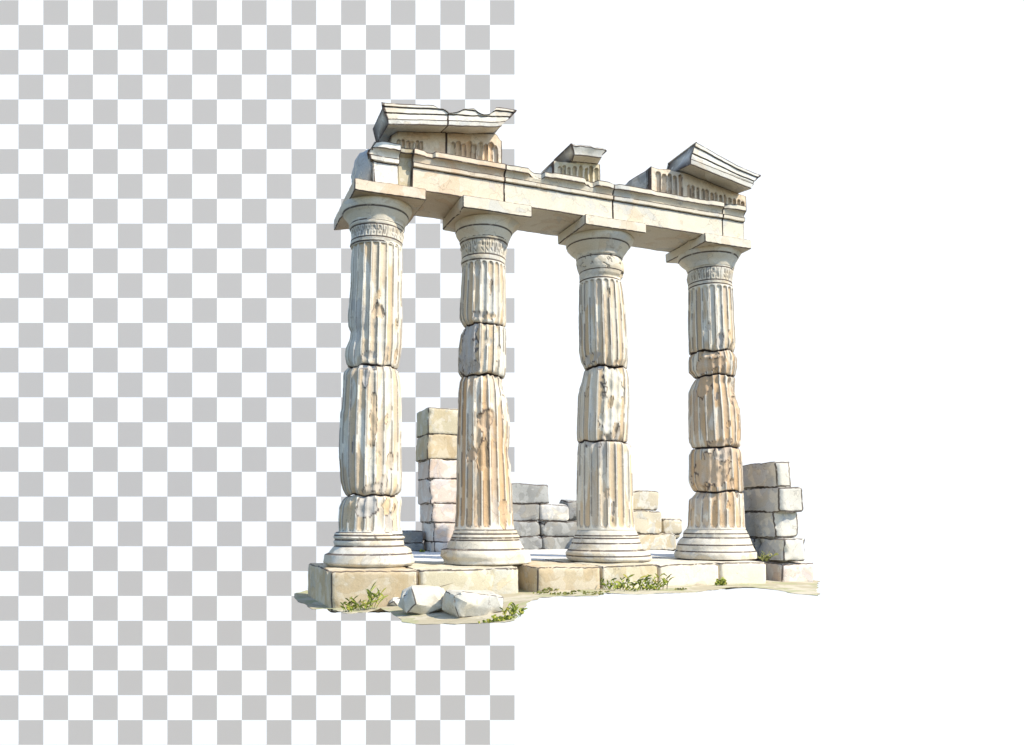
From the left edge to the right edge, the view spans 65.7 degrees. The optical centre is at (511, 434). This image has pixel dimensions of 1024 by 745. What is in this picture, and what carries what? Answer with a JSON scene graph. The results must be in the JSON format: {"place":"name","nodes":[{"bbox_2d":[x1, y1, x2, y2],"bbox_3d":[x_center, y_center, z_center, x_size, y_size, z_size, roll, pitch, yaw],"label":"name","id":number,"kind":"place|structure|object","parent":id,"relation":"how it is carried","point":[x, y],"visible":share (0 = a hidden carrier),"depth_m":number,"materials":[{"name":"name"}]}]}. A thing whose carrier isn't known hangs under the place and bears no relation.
{"place":"outdoors","nodes":[
{"label":"outdoors","id":0,"kind":"place"},
{"bbox_2d":[401,530,423,550],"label":"wall","id":1,"kind":"structure","parent":0,"point":[413,540],"depth_m":14.76,"materials":[{"name":"grey stone"}]},
{"bbox_2d":[415,406,457,551],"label":"pier","id":2,"kind":"structure","parent":0,"point":[436,445],"depth_m":14.65,"materials":[{"name":"beige stone"}]},
{"bbox_2d":[0,0,1023,744],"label":"backdrop","id":3,"kind":"structure","parent":0,"point":[174,264],"depth_m":24.00,"materials":[{"name":"paint"}]},
{"bbox_2d":[412,549,674,561],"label":"floor","id":4,"kind":"structure","parent":0,"point":[539,554],"depth_m":13.37,"materials":[{"name":"white stone"}]},
{"bbox_2d":[512,484,576,549],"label":"ruined wall","id":5,"kind":"structure","parent":0,"point":[540,522],"depth_m":15.74,"materials":[{"name":"grey stone"}]},
{"bbox_2d":[293,580,818,625],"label":"ground","id":6,"kind":"structure","parent":0,"point":[522,598],"depth_m":9.22,"materials":[{"name":"beige soil"}]},
{"bbox_2d":[308,563,417,613],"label":"foundation block","id":7,"kind":"structure","parent":6,"relation":"on","point":[330,587],"depth_m":9.03,"materials":[{"name":"beige stone"}]},
{"bbox_2d":[323,178,425,568],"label":"column","id":8,"kind":"structure","parent":7,"relation":"on","point":[374,217],"depth_m":9.91,"materials":[{"name":"white stone"}]},
{"bbox_2d":[350,141,400,184],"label":"architrave block","id":9,"kind":"structure","parent":8,"relation":"on","point":[378,161],"depth_m":10.06,"materials":[{"name":"white stone"}]},
{"bbox_2d":[398,147,505,219],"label":"architrave block","id":10,"kind":"structure","parent":8,"relation":"on","point":[446,181],"depth_m":10.40,"materials":[{"name":"beige stone"}]},
{"bbox_2d":[372,102,516,162],"bbox_3d":[-0.970,-3.958,10.640,1.813,0.717,1.045,2,-7,-21],"label":"pediment fragment","id":11,"kind":"object","parent":10,"relation":"on","point":[470,132],"visible":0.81,"depth_m":10.34,"materials":[{"name":"beige stone"}]},
{"bbox_2d":[340,582,387,611],"bbox_3d":[-1.629,1.799,8.758,0.552,0.320,0.160,4,-8,-35],"label":"weed tuft","id":12,"kind":"object","parent":6,"relation":"on","point":[370,601],"visible":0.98,"depth_m":8.76,"materials":[{"name":"green plant"}]},
{"bbox_2d":[390,598,398,605],"bbox_3d":[-1.349,1.921,9.104,0.199,0.124,0.284,2,-7,-21],"label":"rock","id":13,"kind":"object","parent":6,"relation":"on","point":[394,601],"visible":0.3,"depth_m":8.98,"materials":[{"name":"grey stone"}]},
{"bbox_2d":[397,585,444,614],"bbox_3d":[-0.938,1.732,8.308,0.494,0.300,0.524,2,-7,-21],"label":"rock","id":14,"kind":"object","parent":6,"relation":"on","point":[418,599],"visible":0.92,"depth_m":8.10,"materials":[{"name":"white stone"}]},
{"bbox_2d":[405,561,518,594],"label":"foundation block","id":15,"kind":"structure","parent":6,"relation":"on","point":[500,580],"depth_m":9.41,"materials":[{"name":"beige stone"}]},
{"bbox_2d":[440,195,531,565],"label":"column","id":16,"kind":"structure","parent":15,"relation":"on","point":[485,531],"depth_m":10.46,"materials":[{"name":"white stone"}]},
{"bbox_2d":[442,590,503,617],"bbox_3d":[-0.405,1.707,7.992,0.562,0.293,0.592,2,-7,-21],"label":"rock","id":17,"kind":"object","parent":6,"relation":"on","point":[461,603],"visible":0.87,"depth_m":7.76,"materials":[{"name":"white stone"}]},
{"bbox_2d":[478,614,514,623],"bbox_3d":[-0.147,1.718,7.374,0.344,0.080,0.094,2,-7,-21],"label":"weed tuft","id":18,"kind":"object","parent":6,"relation":"on","point":[500,619],"visible":0.99,"depth_m":7.37,"materials":[{"name":"green plant"}]},
{"bbox_2d":[499,602,526,617],"bbox_3d":[0.022,1.678,7.562,0.272,0.148,0.131,6,-8,-43],"label":"weed tuft","id":19,"kind":"object","parent":6,"relation":"on","point":[514,608],"visible":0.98,"depth_m":7.54,"materials":[{"name":"green plant"}]},
{"bbox_2d":[512,559,601,591],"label":"foundation block","id":20,"kind":"structure","parent":6,"relation":"on","point":[535,575],"depth_m":9.79,"materials":[{"name":"beige stone"}]},
{"bbox_2d":[548,558,657,593],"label":"foundation block","id":21,"kind":"structure","parent":6,"relation":"on","point":[610,572],"depth_m":10.08,"materials":[{"name":"beige stone"}]},
{"bbox_2d":[558,214,651,562],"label":"column","id":22,"kind":"structure","parent":21,"relation":"on","point":[598,248],"depth_m":11.11,"materials":[{"name":"white stone"}]},
{"bbox_2d":[504,164,613,235],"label":"architrave block","id":23,"kind":"structure","parent":22,"relation":"on","point":[559,203],"depth_m":10.98,"materials":[{"name":"beige stone"}]},
{"bbox_2d":[542,144,606,181],"bbox_3d":[0.802,-3.767,11.246,0.923,0.488,0.692,2,-7,-21],"label":"entablature fragment","id":24,"kind":"object","parent":23,"relation":"on","point":[581,160],"visible":0.59,"depth_m":11.13,"materials":[{"name":"beige stone"}]},
{"bbox_2d":[612,184,724,251],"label":"architrave block","id":25,"kind":"structure","parent":22,"relation":"on","point":[672,222],"depth_m":11.64,"materials":[{"name":"beige stone"}]},
{"bbox_2d":[625,142,760,210],"bbox_3d":[2.681,-3.839,11.977,1.976,0.772,0.858,2,-7,-21],"label":"pediment fragment","id":26,"kind":"object","parent":25,"relation":"on","point":[696,170],"visible":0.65,"depth_m":11.80,"materials":[{"name":"beige stone"}]},
{"bbox_2d":[533,587,686,595],"bbox_3d":[1.219,1.862,9.394,1.949,0.060,0.737,1,-6,-5],"label":"ground moss","id":27,"kind":"object","parent":6,"relation":"on","point":[571,592],"visible":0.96,"depth_m":9.36,"materials":[{"name":"green plant"}]},
{"bbox_2d":[600,573,673,591],"bbox_3d":[1.533,1.802,9.663,0.925,0.219,0.417,-1,-6,8],"label":"weed tuft","id":28,"kind":"object","parent":6,"relation":"on","point":[620,585],"visible":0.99,"depth_m":9.66,"materials":[{"name":"green plant"}]},
{"bbox_2d":[641,558,718,585],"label":"foundation block","id":29,"kind":"structure","parent":6,"relation":"on","point":[682,572],"depth_m":10.48,"materials":[{"name":"beige stone"}]},
{"bbox_2d":[664,557,765,589],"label":"foundation block","id":30,"kind":"structure","parent":6,"relation":"on","point":[737,571],"depth_m":10.84,"materials":[{"name":"beige stone"}]},
{"bbox_2d":[666,233,756,560],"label":"column","id":31,"kind":"structure","parent":30,"relation":"on","point":[715,529],"depth_m":11.79,"materials":[{"name":"white stone"}]},
{"bbox_2d":[722,204,746,238],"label":"architrave block","id":32,"kind":"structure","parent":31,"relation":"on","point":[733,219],"depth_m":12.00,"materials":[{"name":"beige stone"}]},
{"bbox_2d":[758,551,778,560],"bbox_3d":[3.604,1.722,11.200,0.309,0.153,0.157,3,-7,-29],"label":"weed tuft","id":33,"kind":"object","parent":30,"relation":"on","point":[767,557],"visible":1,"depth_m":11.20,"materials":[{"name":"green plant"}]},
{"bbox_2d":[715,577,726,584],"bbox_3d":[2.747,1.935,10.414,0.142,0.115,0.232,-3,-7,26],"label":"weed tuft","id":34,"kind":"object","parent":6,"relation":"on","point":[722,581],"visible":1,"depth_m":10.39,"materials":[{"name":"green plant"}]},
{"bbox_2d":[734,462,813,581],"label":"ruined wall","id":35,"kind":"structure","parent":6,"relation":"on","point":[773,501],"depth_m":11.70,"materials":[{"name":"grey stone"}]},
{"bbox_2d":[633,490,681,550],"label":"ruined wall","id":36,"kind":"structure","parent":0,"point":[654,530],"depth_m":15.39,"materials":[{"name":"beige stone"}]}
]}

